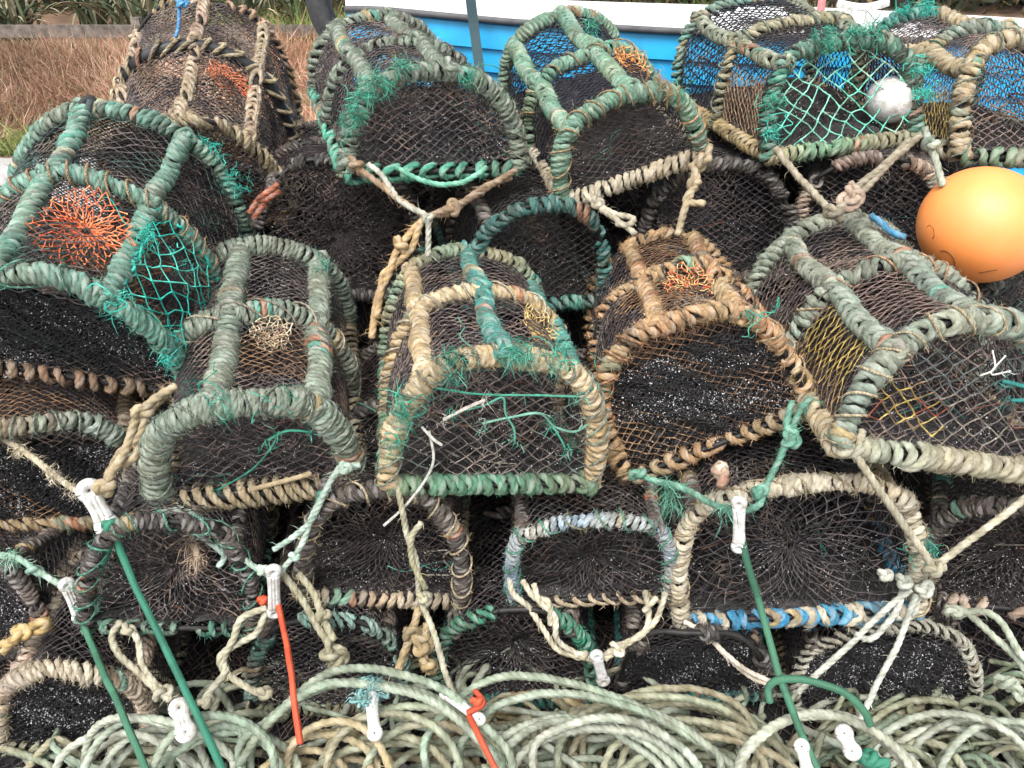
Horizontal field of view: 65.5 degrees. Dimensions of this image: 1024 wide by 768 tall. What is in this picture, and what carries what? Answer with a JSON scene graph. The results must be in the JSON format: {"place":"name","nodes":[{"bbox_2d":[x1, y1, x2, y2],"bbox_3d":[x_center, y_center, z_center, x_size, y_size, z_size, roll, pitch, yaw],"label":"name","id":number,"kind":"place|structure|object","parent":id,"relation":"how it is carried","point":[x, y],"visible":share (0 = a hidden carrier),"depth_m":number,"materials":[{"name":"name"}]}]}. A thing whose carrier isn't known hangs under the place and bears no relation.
{"place":"outdoors","nodes":[
{"label":"outdoors","id":0,"kind":"place"},
{"bbox_2d":[0,155,407,767],"bbox_3d":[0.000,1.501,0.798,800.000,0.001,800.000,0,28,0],"label":"ground","id":1,"kind":"structure","parent":0,"point":[4,163],"depth_m":6.97,"materials":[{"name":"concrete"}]},
{"bbox_2d":[0,108,106,155],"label":"verge grass","id":2,"kind":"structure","parent":1,"relation":"on","point":[6,148],"depth_m":7.82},
{"bbox_2d":[0,529,194,761],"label":"lobster creel","id":3,"kind":"object","parent":1,"relation":"on","point":[43,699],"visible":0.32,"depth_m":1.81,"materials":[{"name":"fabric"}]},
{"bbox_2d":[0,616,57,657],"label":"tie rope","id":4,"kind":"object","parent":3,"relation":"attached to","point":[19,632],"visible":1,"depth_m":1.75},
{"bbox_2d":[0,526,98,663],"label":"lobster creel","id":5,"kind":"object","parent":3,"relation":"on","point":[24,598],"visible":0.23,"depth_m":1.89,"materials":[{"name":"fabric"}]},
{"bbox_2d":[68,401,281,643],"bbox_3d":[-0.804,0.261,2.034,0.438,0.400,0.752,6,29,-13],"label":"lobster creel","id":6,"kind":"object","parent":3,"relation":"on","point":[217,602],"visible":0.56,"depth_m":1.82,"materials":[{"name":"fabric"}]},
{"bbox_2d":[0,534,101,615],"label":"tie rope","id":7,"kind":"object","parent":6,"relation":"attached to","point":[31,567],"visible":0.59,"depth_m":1.78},
{"bbox_2d":[57,577,77,624],"bbox_3d":[-0.978,0.484,1.775,0.036,0.124,0.036,19,33,32],"label":"white toggle","id":8,"kind":"object","parent":6,"relation":"attached to","point":[68,597],"visible":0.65,"depth_m":1.76,"materials":[{"name":"plastic"}]},
{"bbox_2d":[0,370,155,536],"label":"lobster creel","id":9,"kind":"object","parent":6,"relation":"on","point":[73,433],"visible":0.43,"depth_m":1.93,"materials":[{"name":"fabric"}]},
{"bbox_2d":[0,436,81,501],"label":"tie rope","id":10,"kind":"object","parent":9,"relation":"attached to","point":[21,451],"visible":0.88,"depth_m":1.77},
{"bbox_2d":[0,97,252,401],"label":"lobster creel","id":11,"kind":"object","parent":9,"relation":"on","point":[97,302],"visible":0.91,"depth_m":1.88,"materials":[{"name":"fabric"}]},
{"bbox_2d":[69,95,96,187],"bbox_3d":[-1.085,-0.606,1.982,0.061,0.189,0.234,0,28,0],"label":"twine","id":12,"kind":"object","parent":11,"relation":"hanging from","point":[88,100],"visible":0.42,"depth_m":2.02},
{"bbox_2d":[75,478,117,533],"bbox_3d":[-0.865,0.259,1.664,0.071,0.127,0.050,17,32,29],"label":"white toggle","id":13,"kind":"object","parent":6,"relation":"attached to","point":[98,508],"visible":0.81,"depth_m":1.65,"materials":[{"name":"plastic"}]},
{"bbox_2d":[75,610,149,767],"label":"braided line","id":14,"kind":"object","parent":6,"relation":"attached to","point":[122,713],"visible":0.95,"depth_m":1.65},
{"bbox_2d":[107,619,178,709],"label":"tie rope","id":15,"kind":"object","parent":6,"relation":"attached to","point":[142,672],"visible":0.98,"depth_m":1.77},
{"bbox_2d":[98,518,225,767],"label":"braided line","id":16,"kind":"object","parent":6,"relation":"attached to","point":[175,670],"visible":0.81,"depth_m":1.63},
{"bbox_2d":[167,532,214,576],"bbox_3d":[-0.694,0.363,1.749,0.124,0.145,0.119,7,29,13],"label":"knot","id":17,"kind":"object","parent":6,"relation":"hanging from","point":[196,553],"visible":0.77,"depth_m":1.74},
{"bbox_2d":[149,710,301,767],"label":"rope coil","id":18,"kind":"object","parent":1,"relation":"on","point":[228,725],"visible":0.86,"depth_m":1.61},
{"bbox_2d":[168,697,196,743],"bbox_3d":[-0.653,0.666,1.577,0.042,0.052,0.084,-15,32,-27],"label":"white toggle","id":19,"kind":"object","parent":18,"relation":"on","point":[182,720],"visible":0.98,"depth_m":1.57,"materials":[{"name":"plastic"}]},
{"bbox_2d":[241,443,413,719],"bbox_3d":[-0.465,0.513,2.187,0.442,0.405,0.742,3,30,-7],"label":"lobster creel","id":20,"kind":"object","parent":1,"relation":"on","point":[385,626],"visible":0.4,"depth_m":1.94,"materials":[{"name":"fabric"}]},
{"bbox_2d":[197,605,279,709],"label":"tie rope","id":21,"kind":"object","parent":20,"relation":"attached to","point":[207,700],"visible":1,"depth_m":1.75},
{"bbox_2d":[280,571,349,668],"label":"tie rope","id":22,"kind":"object","parent":20,"relation":"attached to","point":[332,653],"visible":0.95,"depth_m":1.76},
{"bbox_2d":[0,130,1023,767],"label":"net heap","id":23,"kind":"object","parent":1,"relation":"on","point":[200,660],"visible":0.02,"depth_m":2.53,"materials":[{"name":"fabric"}]},
{"bbox_2d":[146,116,299,244],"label":"lobster creel","id":24,"kind":"object","parent":23,"relation":"on","point":[260,174],"visible":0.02,"depth_m":2.53,"materials":[{"name":"fabric"}]},
{"bbox_2d":[91,0,304,232],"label":"lobster creel","id":25,"kind":"object","parent":24,"relation":"on","point":[248,126],"visible":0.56,"depth_m":2.48,"materials":[{"name":"fabric"}]},
{"bbox_2d":[172,0,190,37],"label":"twine","id":26,"kind":"object","parent":25,"relation":"attached to","point":[182,3],"visible":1,"depth_m":2.39,"materials":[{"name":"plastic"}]},
{"bbox_2d":[245,119,433,303],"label":"lobster creel","id":27,"kind":"object","parent":23,"relation":"on","point":[363,281],"visible":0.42,"depth_m":2.38,"materials":[{"name":"fabric"}]},
{"bbox_2d":[247,181,281,219],"bbox_3d":[-0.625,-0.471,2.050,0.117,0.094,0.058,0,28,0],"label":"twine","id":28,"kind":"object","parent":27,"relation":"attached to","point":[264,198],"visible":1,"depth_m":2.04,"materials":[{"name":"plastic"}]},
{"bbox_2d":[304,6,529,186],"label":"lobster creel","id":29,"kind":"object","parent":27,"relation":"on","point":[384,122],"visible":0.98,"depth_m":2.11,"materials":[{"name":"fabric"}]},
{"bbox_2d":[366,162,435,259],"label":"tie rope","id":30,"kind":"object","parent":29,"relation":"hanging from","point":[427,219],"visible":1,"depth_m":1.92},
{"bbox_2d":[345,155,520,219],"bbox_3d":[-0.193,-0.476,1.952,0.450,0.147,0.181,0,28,0],"label":"tie rope","id":31,"kind":"object","parent":29,"relation":"attached to","point":[452,207],"visible":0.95,"depth_m":1.96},
{"bbox_2d":[394,158,488,187],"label":"tie rope","id":32,"kind":"object","parent":29,"relation":"attached to","point":[459,182],"visible":1,"depth_m":1.98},
{"bbox_2d":[634,114,802,288],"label":"lobster creel","id":33,"kind":"object","parent":23,"relation":"on","point":[750,234],"visible":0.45,"depth_m":2.40,"materials":[{"name":"fabric"}]},
{"bbox_2d":[670,0,940,166],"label":"lobster creel","id":34,"kind":"object","parent":33,"relation":"on","point":[810,115],"visible":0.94,"depth_m":2.29,"materials":[{"name":"fabric"}]},
{"bbox_2d":[772,132,922,223],"bbox_3d":[0.870,-0.519,2.007,0.385,0.188,0.225,0,28,0],"label":"tie rope","id":35,"kind":"object","parent":34,"relation":"hanging from","point":[865,183],"visible":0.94,"depth_m":2.01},
{"bbox_2d":[834,180,865,224],"bbox_3d":[0.849,-0.450,1.986,0.109,0.100,0.075,-14,31,-24],"label":"rope knot","id":36,"kind":"object","parent":35,"relation":"attached to","point":[855,197],"visible":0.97,"depth_m":1.98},
{"bbox_2d":[865,76,914,122],"bbox_3d":[1.069,-0.802,2.247,0.136,0.132,0.136,2,40,-20],"label":"white float","id":37,"kind":"object","parent":34,"relation":"on","point":[892,98],"visible":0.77,"depth_m":2.20,"materials":[{"name":"plastic"}]},
{"bbox_2d":[920,126,947,187],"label":"tie rope","id":38,"kind":"object","parent":34,"relation":"attached to","point":[929,145],"visible":1,"depth_m":1.99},
{"bbox_2d":[0,636,1023,767],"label":"rope tangle","id":39,"kind":"object","parent":1,"relation":"on","point":[826,747],"visible":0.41,"depth_m":1.86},
{"bbox_2d":[52,713,236,767],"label":"rope coil","id":40,"kind":"object","parent":39,"relation":"on","point":[158,729],"visible":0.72,"depth_m":1.69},
{"bbox_2d":[258,717,394,767],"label":"rope coil","id":41,"kind":"object","parent":39,"relation":"on","point":[309,732],"visible":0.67,"depth_m":1.66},
{"bbox_2d":[363,690,382,741],"bbox_3d":[-0.281,0.670,1.608,0.032,0.063,0.083,-7,29,-12],"label":"white toggle","id":42,"kind":"object","parent":41,"relation":"on","point":[373,723],"visible":0.91,"depth_m":1.60,"materials":[{"name":"plastic"}]},
{"bbox_2d":[234,664,515,767],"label":"rope coil","id":43,"kind":"object","parent":39,"relation":"on","point":[318,683],"visible":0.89,"depth_m":1.62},
{"bbox_2d":[346,674,389,713],"bbox_3d":[-0.294,0.638,1.637,0.109,0.107,0.096,23,36,36],"label":"frayed twine","id":44,"kind":"object","parent":43,"relation":"attached to","point":[361,694],"visible":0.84,"depth_m":1.62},
{"bbox_2d":[439,693,485,725],"bbox_3d":[-0.102,0.660,1.631,0.114,0.036,0.024,18,33,30],"label":"white toggle","id":45,"kind":"object","parent":43,"relation":"on","point":[477,716],"visible":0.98,"depth_m":1.62,"materials":[{"name":"plastic"}]},
{"bbox_2d":[466,688,497,767],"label":"braided line","id":46,"kind":"object","parent":43,"relation":"on","point":[478,702],"visible":1,"depth_m":1.60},
{"bbox_2d":[310,701,507,767],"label":"rope coil","id":47,"kind":"object","parent":39,"relation":"on","point":[442,746],"visible":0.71,"depth_m":1.66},
{"bbox_2d":[428,687,601,765],"bbox_3d":[0.023,0.839,1.855,0.452,0.152,0.283,10,30,19],"label":"rope coil","id":48,"kind":"object","parent":39,"relation":"on","point":[503,717],"visible":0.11,"depth_m":1.92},
{"bbox_2d":[420,667,734,767],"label":"rope coil","id":49,"kind":"object","parent":39,"relation":"on","point":[597,694],"visible":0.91,"depth_m":1.67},
{"bbox_2d":[501,711,702,767],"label":"rope coil","id":50,"kind":"object","parent":39,"relation":"on","point":[558,726],"visible":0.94,"depth_m":1.64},
{"bbox_2d":[518,684,783,767],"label":"rope coil","id":51,"kind":"object","parent":39,"relation":"on","point":[655,697],"visible":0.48,"depth_m":1.80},
{"bbox_2d":[809,696,1017,767],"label":"rope coil","id":52,"kind":"object","parent":39,"relation":"on","point":[881,714],"visible":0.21,"depth_m":1.88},
{"bbox_2d":[874,709,1023,767],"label":"rope coil","id":53,"kind":"object","parent":39,"relation":"on","point":[1012,728],"visible":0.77,"depth_m":1.75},
{"bbox_2d":[429,493,601,709],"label":"lobster creel","id":54,"kind":"object","parent":1,"relation":"on","point":[489,618],"visible":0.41,"depth_m":2.00,"materials":[{"name":"fabric"}]},
{"bbox_2d":[291,341,475,613],"bbox_3d":[-0.304,0.204,2.088,0.455,0.414,0.750,3,30,-5],"label":"lobster creel","id":55,"kind":"object","parent":54,"relation":"on","point":[359,552],"visible":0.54,"depth_m":1.88,"materials":[{"name":"fabric"}]},
{"bbox_2d":[135,233,371,514],"bbox_3d":[-0.627,-0.059,1.964,0.522,0.407,0.834,-5,38,-10],"label":"lobster creel","id":56,"kind":"object","parent":55,"relation":"on","point":[276,400],"visible":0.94,"depth_m":1.83,"materials":[{"name":"fabric"}]},
{"bbox_2d":[92,382,177,497],"bbox_3d":[-0.800,0.110,1.678,0.070,0.214,0.218,20,34,33],"label":"tie rope","id":57,"kind":"object","parent":56,"relation":"attached to","point":[105,486],"visible":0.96,"depth_m":1.67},
{"bbox_2d":[159,460,360,577],"bbox_3d":[-0.558,0.294,1.719,0.469,0.275,0.113,1,28,2],"label":"tie rope","id":58,"kind":"object","parent":56,"relation":"hanging from","point":[343,468],"visible":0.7,"depth_m":1.71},
{"bbox_2d":[265,564,281,618],"bbox_3d":[-0.521,0.455,1.742,0.049,0.154,0.022,0,28,0],"label":"white toggle","id":59,"kind":"object","parent":58,"relation":"hanging from","point":[273,572],"visible":0.94,"depth_m":1.73,"materials":[{"name":"plastic"}]},
{"bbox_2d":[256,595,303,744],"bbox_3d":[-0.476,0.586,1.678,0.047,0.122,0.336,-13,31,-23],"label":"braided line","id":60,"kind":"object","parent":59,"relation":"hanging from","point":[261,600],"visible":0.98,"depth_m":1.65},
{"bbox_2d":[372,239,613,499],"bbox_3d":[-0.071,-0.059,1.900,0.529,0.441,0.857,1,26,-10],"label":"lobster creel","id":61,"kind":"object","parent":55,"relation":"on","point":[490,409],"visible":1,"depth_m":1.76,"materials":[{"name":"fabric"}]},
{"bbox_2d":[363,218,423,338],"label":"tie rope","id":62,"kind":"object","parent":61,"relation":"attached to","point":[403,248],"visible":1,"depth_m":1.88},
{"bbox_2d":[383,426,442,526],"bbox_3d":[-0.212,0.197,1.680,0.138,0.242,0.016,-4,28,-7],"label":"twine","id":63,"kind":"object","parent":61,"relation":"attached to","point":[428,433],"visible":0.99,"depth_m":1.67,"materials":[{"name":"fabric"}]},
{"bbox_2d":[391,474,454,691],"bbox_3d":[-0.187,0.419,1.693,0.062,0.394,0.296,-15,31,-26],"label":"tie rope","id":64,"kind":"object","parent":61,"relation":"attached to","point":[423,597],"visible":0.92,"depth_m":1.73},
{"bbox_2d":[394,606,438,676],"bbox_3d":[-0.216,0.588,1.789,0.115,0.128,0.127,0,28,0],"label":"rope knot","id":65,"kind":"object","parent":64,"relation":"attached to","point":[418,638],"visible":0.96,"depth_m":1.78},
{"bbox_2d":[502,348,680,610],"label":"lobster creel","id":66,"kind":"object","parent":54,"relation":"on","point":[610,541],"visible":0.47,"depth_m":1.85,"materials":[{"name":"fabric"}]},
{"bbox_2d":[507,577,669,664],"bbox_3d":[0.170,0.537,1.816,0.386,0.212,0.111,0,28,0],"label":"tie rope","id":67,"kind":"object","parent":66,"relation":"attached to","point":[616,649],"visible":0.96,"depth_m":1.81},
{"bbox_2d":[589,649,609,686],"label":"white toggle","id":68,"kind":"object","parent":67,"relation":"hanging from","point":[596,656],"visible":1,"depth_m":1.80,"materials":[{"name":"plastic"}]},
{"bbox_2d":[344,0,1023,175],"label":"rowing boat","id":69,"kind":"object","parent":1,"relation":"on","point":[653,30],"visible":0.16,"depth_m":3.18,"materials":[{"name":"blue paint"}]},
{"bbox_2d":[305,0,336,49],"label":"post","id":70,"kind":"object","parent":69,"relation":"hanging from","point":[321,13],"visible":0.23,"depth_m":3.35,"materials":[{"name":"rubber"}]},
{"bbox_2d":[466,0,489,121],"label":"webbing strap","id":71,"kind":"object","parent":69,"relation":"hanging from","point":[471,7],"visible":0.52,"depth_m":3.03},
{"bbox_2d":[612,451,780,704],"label":"lobster creel","id":72,"kind":"object","parent":1,"relation":"on","point":[670,655],"visible":0.35,"depth_m":1.92,"materials":[{"name":"fabric"}]},
{"bbox_2d":[600,713,798,767],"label":"rope coil","id":73,"kind":"object","parent":1,"relation":"on","point":[738,734],"visible":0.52,"depth_m":1.71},
{"bbox_2d":[733,708,922,767],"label":"rope coil","id":74,"kind":"object","parent":1,"relation":"on","point":[902,757],"visible":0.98,"depth_m":1.60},
{"bbox_2d":[834,724,861,760],"bbox_3d":[0.657,0.700,1.556,0.033,0.043,0.065,-7,29,-13],"label":"white toggle","id":75,"kind":"object","parent":74,"relation":"on","point":[848,742],"visible":1,"depth_m":1.55,"materials":[{"name":"plastic"}]},
{"bbox_2d":[855,744,890,767],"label":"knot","id":76,"kind":"object","parent":74,"relation":"on","point":[870,758],"visible":0.91,"depth_m":1.54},
{"bbox_2d":[770,447,985,714],"bbox_3d":[0.925,0.515,2.167,0.477,0.388,0.746,-7,30,12],"label":"lobster creel","id":77,"kind":"object","parent":1,"relation":"on","point":[934,652],"visible":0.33,"depth_m":1.89,"materials":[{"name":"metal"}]},
{"bbox_2d":[658,421,942,634],"bbox_3d":[0.656,0.236,2.033,0.607,0.418,0.750,-6,24,8],"label":"lobster creel","id":78,"kind":"object","parent":77,"relation":"on","point":[821,550],"visible":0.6,"depth_m":1.81,"materials":[{"name":"fabric"}]},
{"bbox_2d":[582,223,818,486],"bbox_3d":[0.414,-0.125,2.064,0.528,0.417,0.776,-23,21,12],"label":"lobster creel","id":79,"kind":"object","parent":78,"relation":"on","point":[732,371],"visible":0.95,"depth_m":1.80,"materials":[{"name":"fabric"}]},
{"bbox_2d":[428,124,611,318],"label":"lobster creel","id":80,"kind":"object","parent":79,"relation":"on","point":[530,231],"visible":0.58,"depth_m":2.33,"materials":[{"name":"fabric"}]},
{"bbox_2d":[496,3,710,212],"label":"lobster creel","id":81,"kind":"object","parent":80,"relation":"on","point":[609,122],"visible":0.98,"depth_m":2.24,"materials":[{"name":"fabric"}]},
{"bbox_2d":[581,190,637,236],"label":"tie rope","id":82,"kind":"object","parent":80,"relation":"attached to","point":[597,203],"visible":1,"depth_m":2.08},
{"bbox_2d":[670,141,712,236],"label":"tie rope","id":83,"kind":"object","parent":79,"relation":"attached to","point":[697,166],"visible":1,"depth_m":2.01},
{"bbox_2d":[709,460,729,489],"bbox_3d":[0.435,0.188,1.662,0.050,0.042,0.059,19,34,32],"label":"rope knot","id":84,"kind":"object","parent":78,"relation":"attached to","point":[720,471],"visible":1,"depth_m":1.66,"materials":[{"name":"fabric"}]},
{"bbox_2d":[627,396,815,540],"bbox_3d":[0.453,0.205,1.644,0.391,0.304,0.259,0,28,0],"label":"tie rope","id":85,"kind":"object","parent":78,"relation":"attached to","point":[792,439],"visible":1,"depth_m":1.66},
{"bbox_2d":[731,495,746,553],"bbox_3d":[0.456,0.284,1.601,0.046,0.136,0.021,8,29,15],"label":"white toggle","id":86,"kind":"object","parent":85,"relation":"attached to","point":[739,504],"visible":0.99,"depth_m":1.59,"materials":[{"name":"plastic"}]},
{"bbox_2d":[741,537,873,767],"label":"braided line","id":87,"kind":"object","parent":86,"relation":"hanging from","point":[780,679],"visible":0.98,"depth_m":1.60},
{"bbox_2d":[794,738,813,767],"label":"white toggle","id":88,"kind":"object","parent":87,"relation":"attached to","point":[803,753],"visible":1,"depth_m":1.50,"materials":[{"name":"plastic"}]},
{"bbox_2d":[683,615,769,689],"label":"tie rope","id":89,"kind":"object","parent":78,"relation":"attached to","point":[752,675],"visible":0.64,"depth_m":1.80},
{"bbox_2d":[795,568,934,719],"bbox_3d":[0.764,0.580,1.725,0.296,0.372,0.098,-13,31,-23],"label":"tie rope","id":90,"kind":"object","parent":78,"relation":"attached to","point":[925,589],"visible":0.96,"depth_m":1.73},
{"bbox_2d":[745,209,1023,488],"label":"lobster creel","id":91,"kind":"object","parent":78,"relation":"on","point":[909,393],"visible":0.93,"depth_m":1.69,"materials":[{"name":"fabric"}]},
{"bbox_2d":[868,212,906,240],"bbox_3d":[0.943,-0.390,1.994,0.106,0.067,0.059,16,32,28],"label":"twine","id":92,"kind":"object","parent":91,"relation":"attached to","point":[884,225],"visible":0.98,"depth_m":1.99,"materials":[{"name":"fabric"}]},
{"bbox_2d":[824,429,1023,577],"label":"tie rope","id":93,"kind":"object","parent":91,"relation":"attached to","point":[935,568],"visible":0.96,"depth_m":1.62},
{"bbox_2d":[917,344,1023,620],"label":"lobster creel","id":94,"kind":"object","parent":77,"relation":"on","point":[986,571],"visible":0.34,"depth_m":1.86,"materials":[{"name":"fabric"}]},
{"bbox_2d":[875,270,1023,377],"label":"lobster creel","id":95,"kind":"object","parent":94,"relation":"on","point":[991,290],"visible":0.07,"depth_m":2.09,"materials":[{"name":"fabric"}]},
{"bbox_2d":[795,96,946,272],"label":"lobster creel","id":96,"kind":"object","parent":95,"relation":"on","point":[899,204],"visible":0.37,"depth_m":2.29,"materials":[{"name":"fabric"}]},
{"bbox_2d":[844,0,1023,168],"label":"lobster creel","id":97,"kind":"object","parent":96,"relation":"on","point":[966,128],"visible":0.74,"depth_m":2.25,"materials":[{"name":"fabric"}]},
{"bbox_2d":[916,166,1023,282],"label":"marker buoy","id":98,"kind":"object","parent":95,"relation":"on","point":[970,222],"visible":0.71,"depth_m":1.93,"materials":[{"name":"orange plastic"}]},
{"bbox_2d":[943,597,1023,702],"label":"tie rope","id":99,"kind":"object","parent":77,"relation":"attached to","point":[1008,683],"visible":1,"depth_m":1.71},
{"bbox_2d":[0,0,1023,157],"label":"bank","id":100,"kind":"structure","parent":0,"point":[1013,11],"depth_m":14.06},
{"bbox_2d":[0,0,69,41],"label":"flax plant","id":101,"kind":"object","parent":100,"relation":"on","point":[13,13],"visible":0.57,"depth_m":11.74,"materials":[{"name":"green plant"}]},
{"bbox_2d":[42,0,124,24],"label":"flax plant","id":102,"kind":"object","parent":100,"relation":"on","point":[88,16],"visible":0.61,"depth_m":12.20,"materials":[{"name":"green plant"}]},
{"bbox_2d":[51,0,181,39],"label":"flax plant","id":103,"kind":"object","parent":100,"relation":"on","point":[135,8],"visible":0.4,"depth_m":11.68,"materials":[{"name":"green plant"}]},
{"bbox_2d":[0,17,318,37],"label":"kerb","id":104,"kind":"object","parent":100,"relation":"on","point":[89,30],"visible":0.07,"depth_m":10.97,"materials":[{"name":"grey concrete"}]},
{"bbox_2d":[0,15,351,153],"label":"dry grass","id":105,"kind":"structure","parent":100,"relation":"on","point":[65,71],"depth_m":9.59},
{"bbox_2d":[184,0,225,23],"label":"flax plant","id":106,"kind":"object","parent":100,"relation":"on","point":[195,11],"visible":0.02,"depth_m":12.23,"materials":[{"name":"green plant"}]},
{"bbox_2d":[170,0,307,24],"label":"flax plant","id":107,"kind":"object","parent":100,"relation":"on","point":[250,4],"visible":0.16,"depth_m":11.63,"materials":[{"name":"green plant"}]},
{"bbox_2d":[253,0,344,24],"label":"flax plant","id":108,"kind":"object","parent":100,"relation":"on","point":[300,9],"visible":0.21,"depth_m":11.83,"materials":[{"name":"green plant"}]},
{"bbox_2d":[332,0,346,17],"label":"flax plant","id":109,"kind":"object","parent":100,"relation":"on","point":[336,4],"visible":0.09,"depth_m":12.21,"materials":[{"name":"green plant"}]},
{"bbox_2d":[172,0,829,44],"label":"green grass","id":110,"kind":"structure","parent":100,"relation":"on","point":[283,20],"depth_m":11.60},
{"bbox_2d":[13,0,1023,14],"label":"hedge","id":111,"kind":"object","parent":100,"relation":"on","point":[954,3],"visible":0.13,"depth_m":13.97,"materials":[{"name":"green plant"}]}
]}

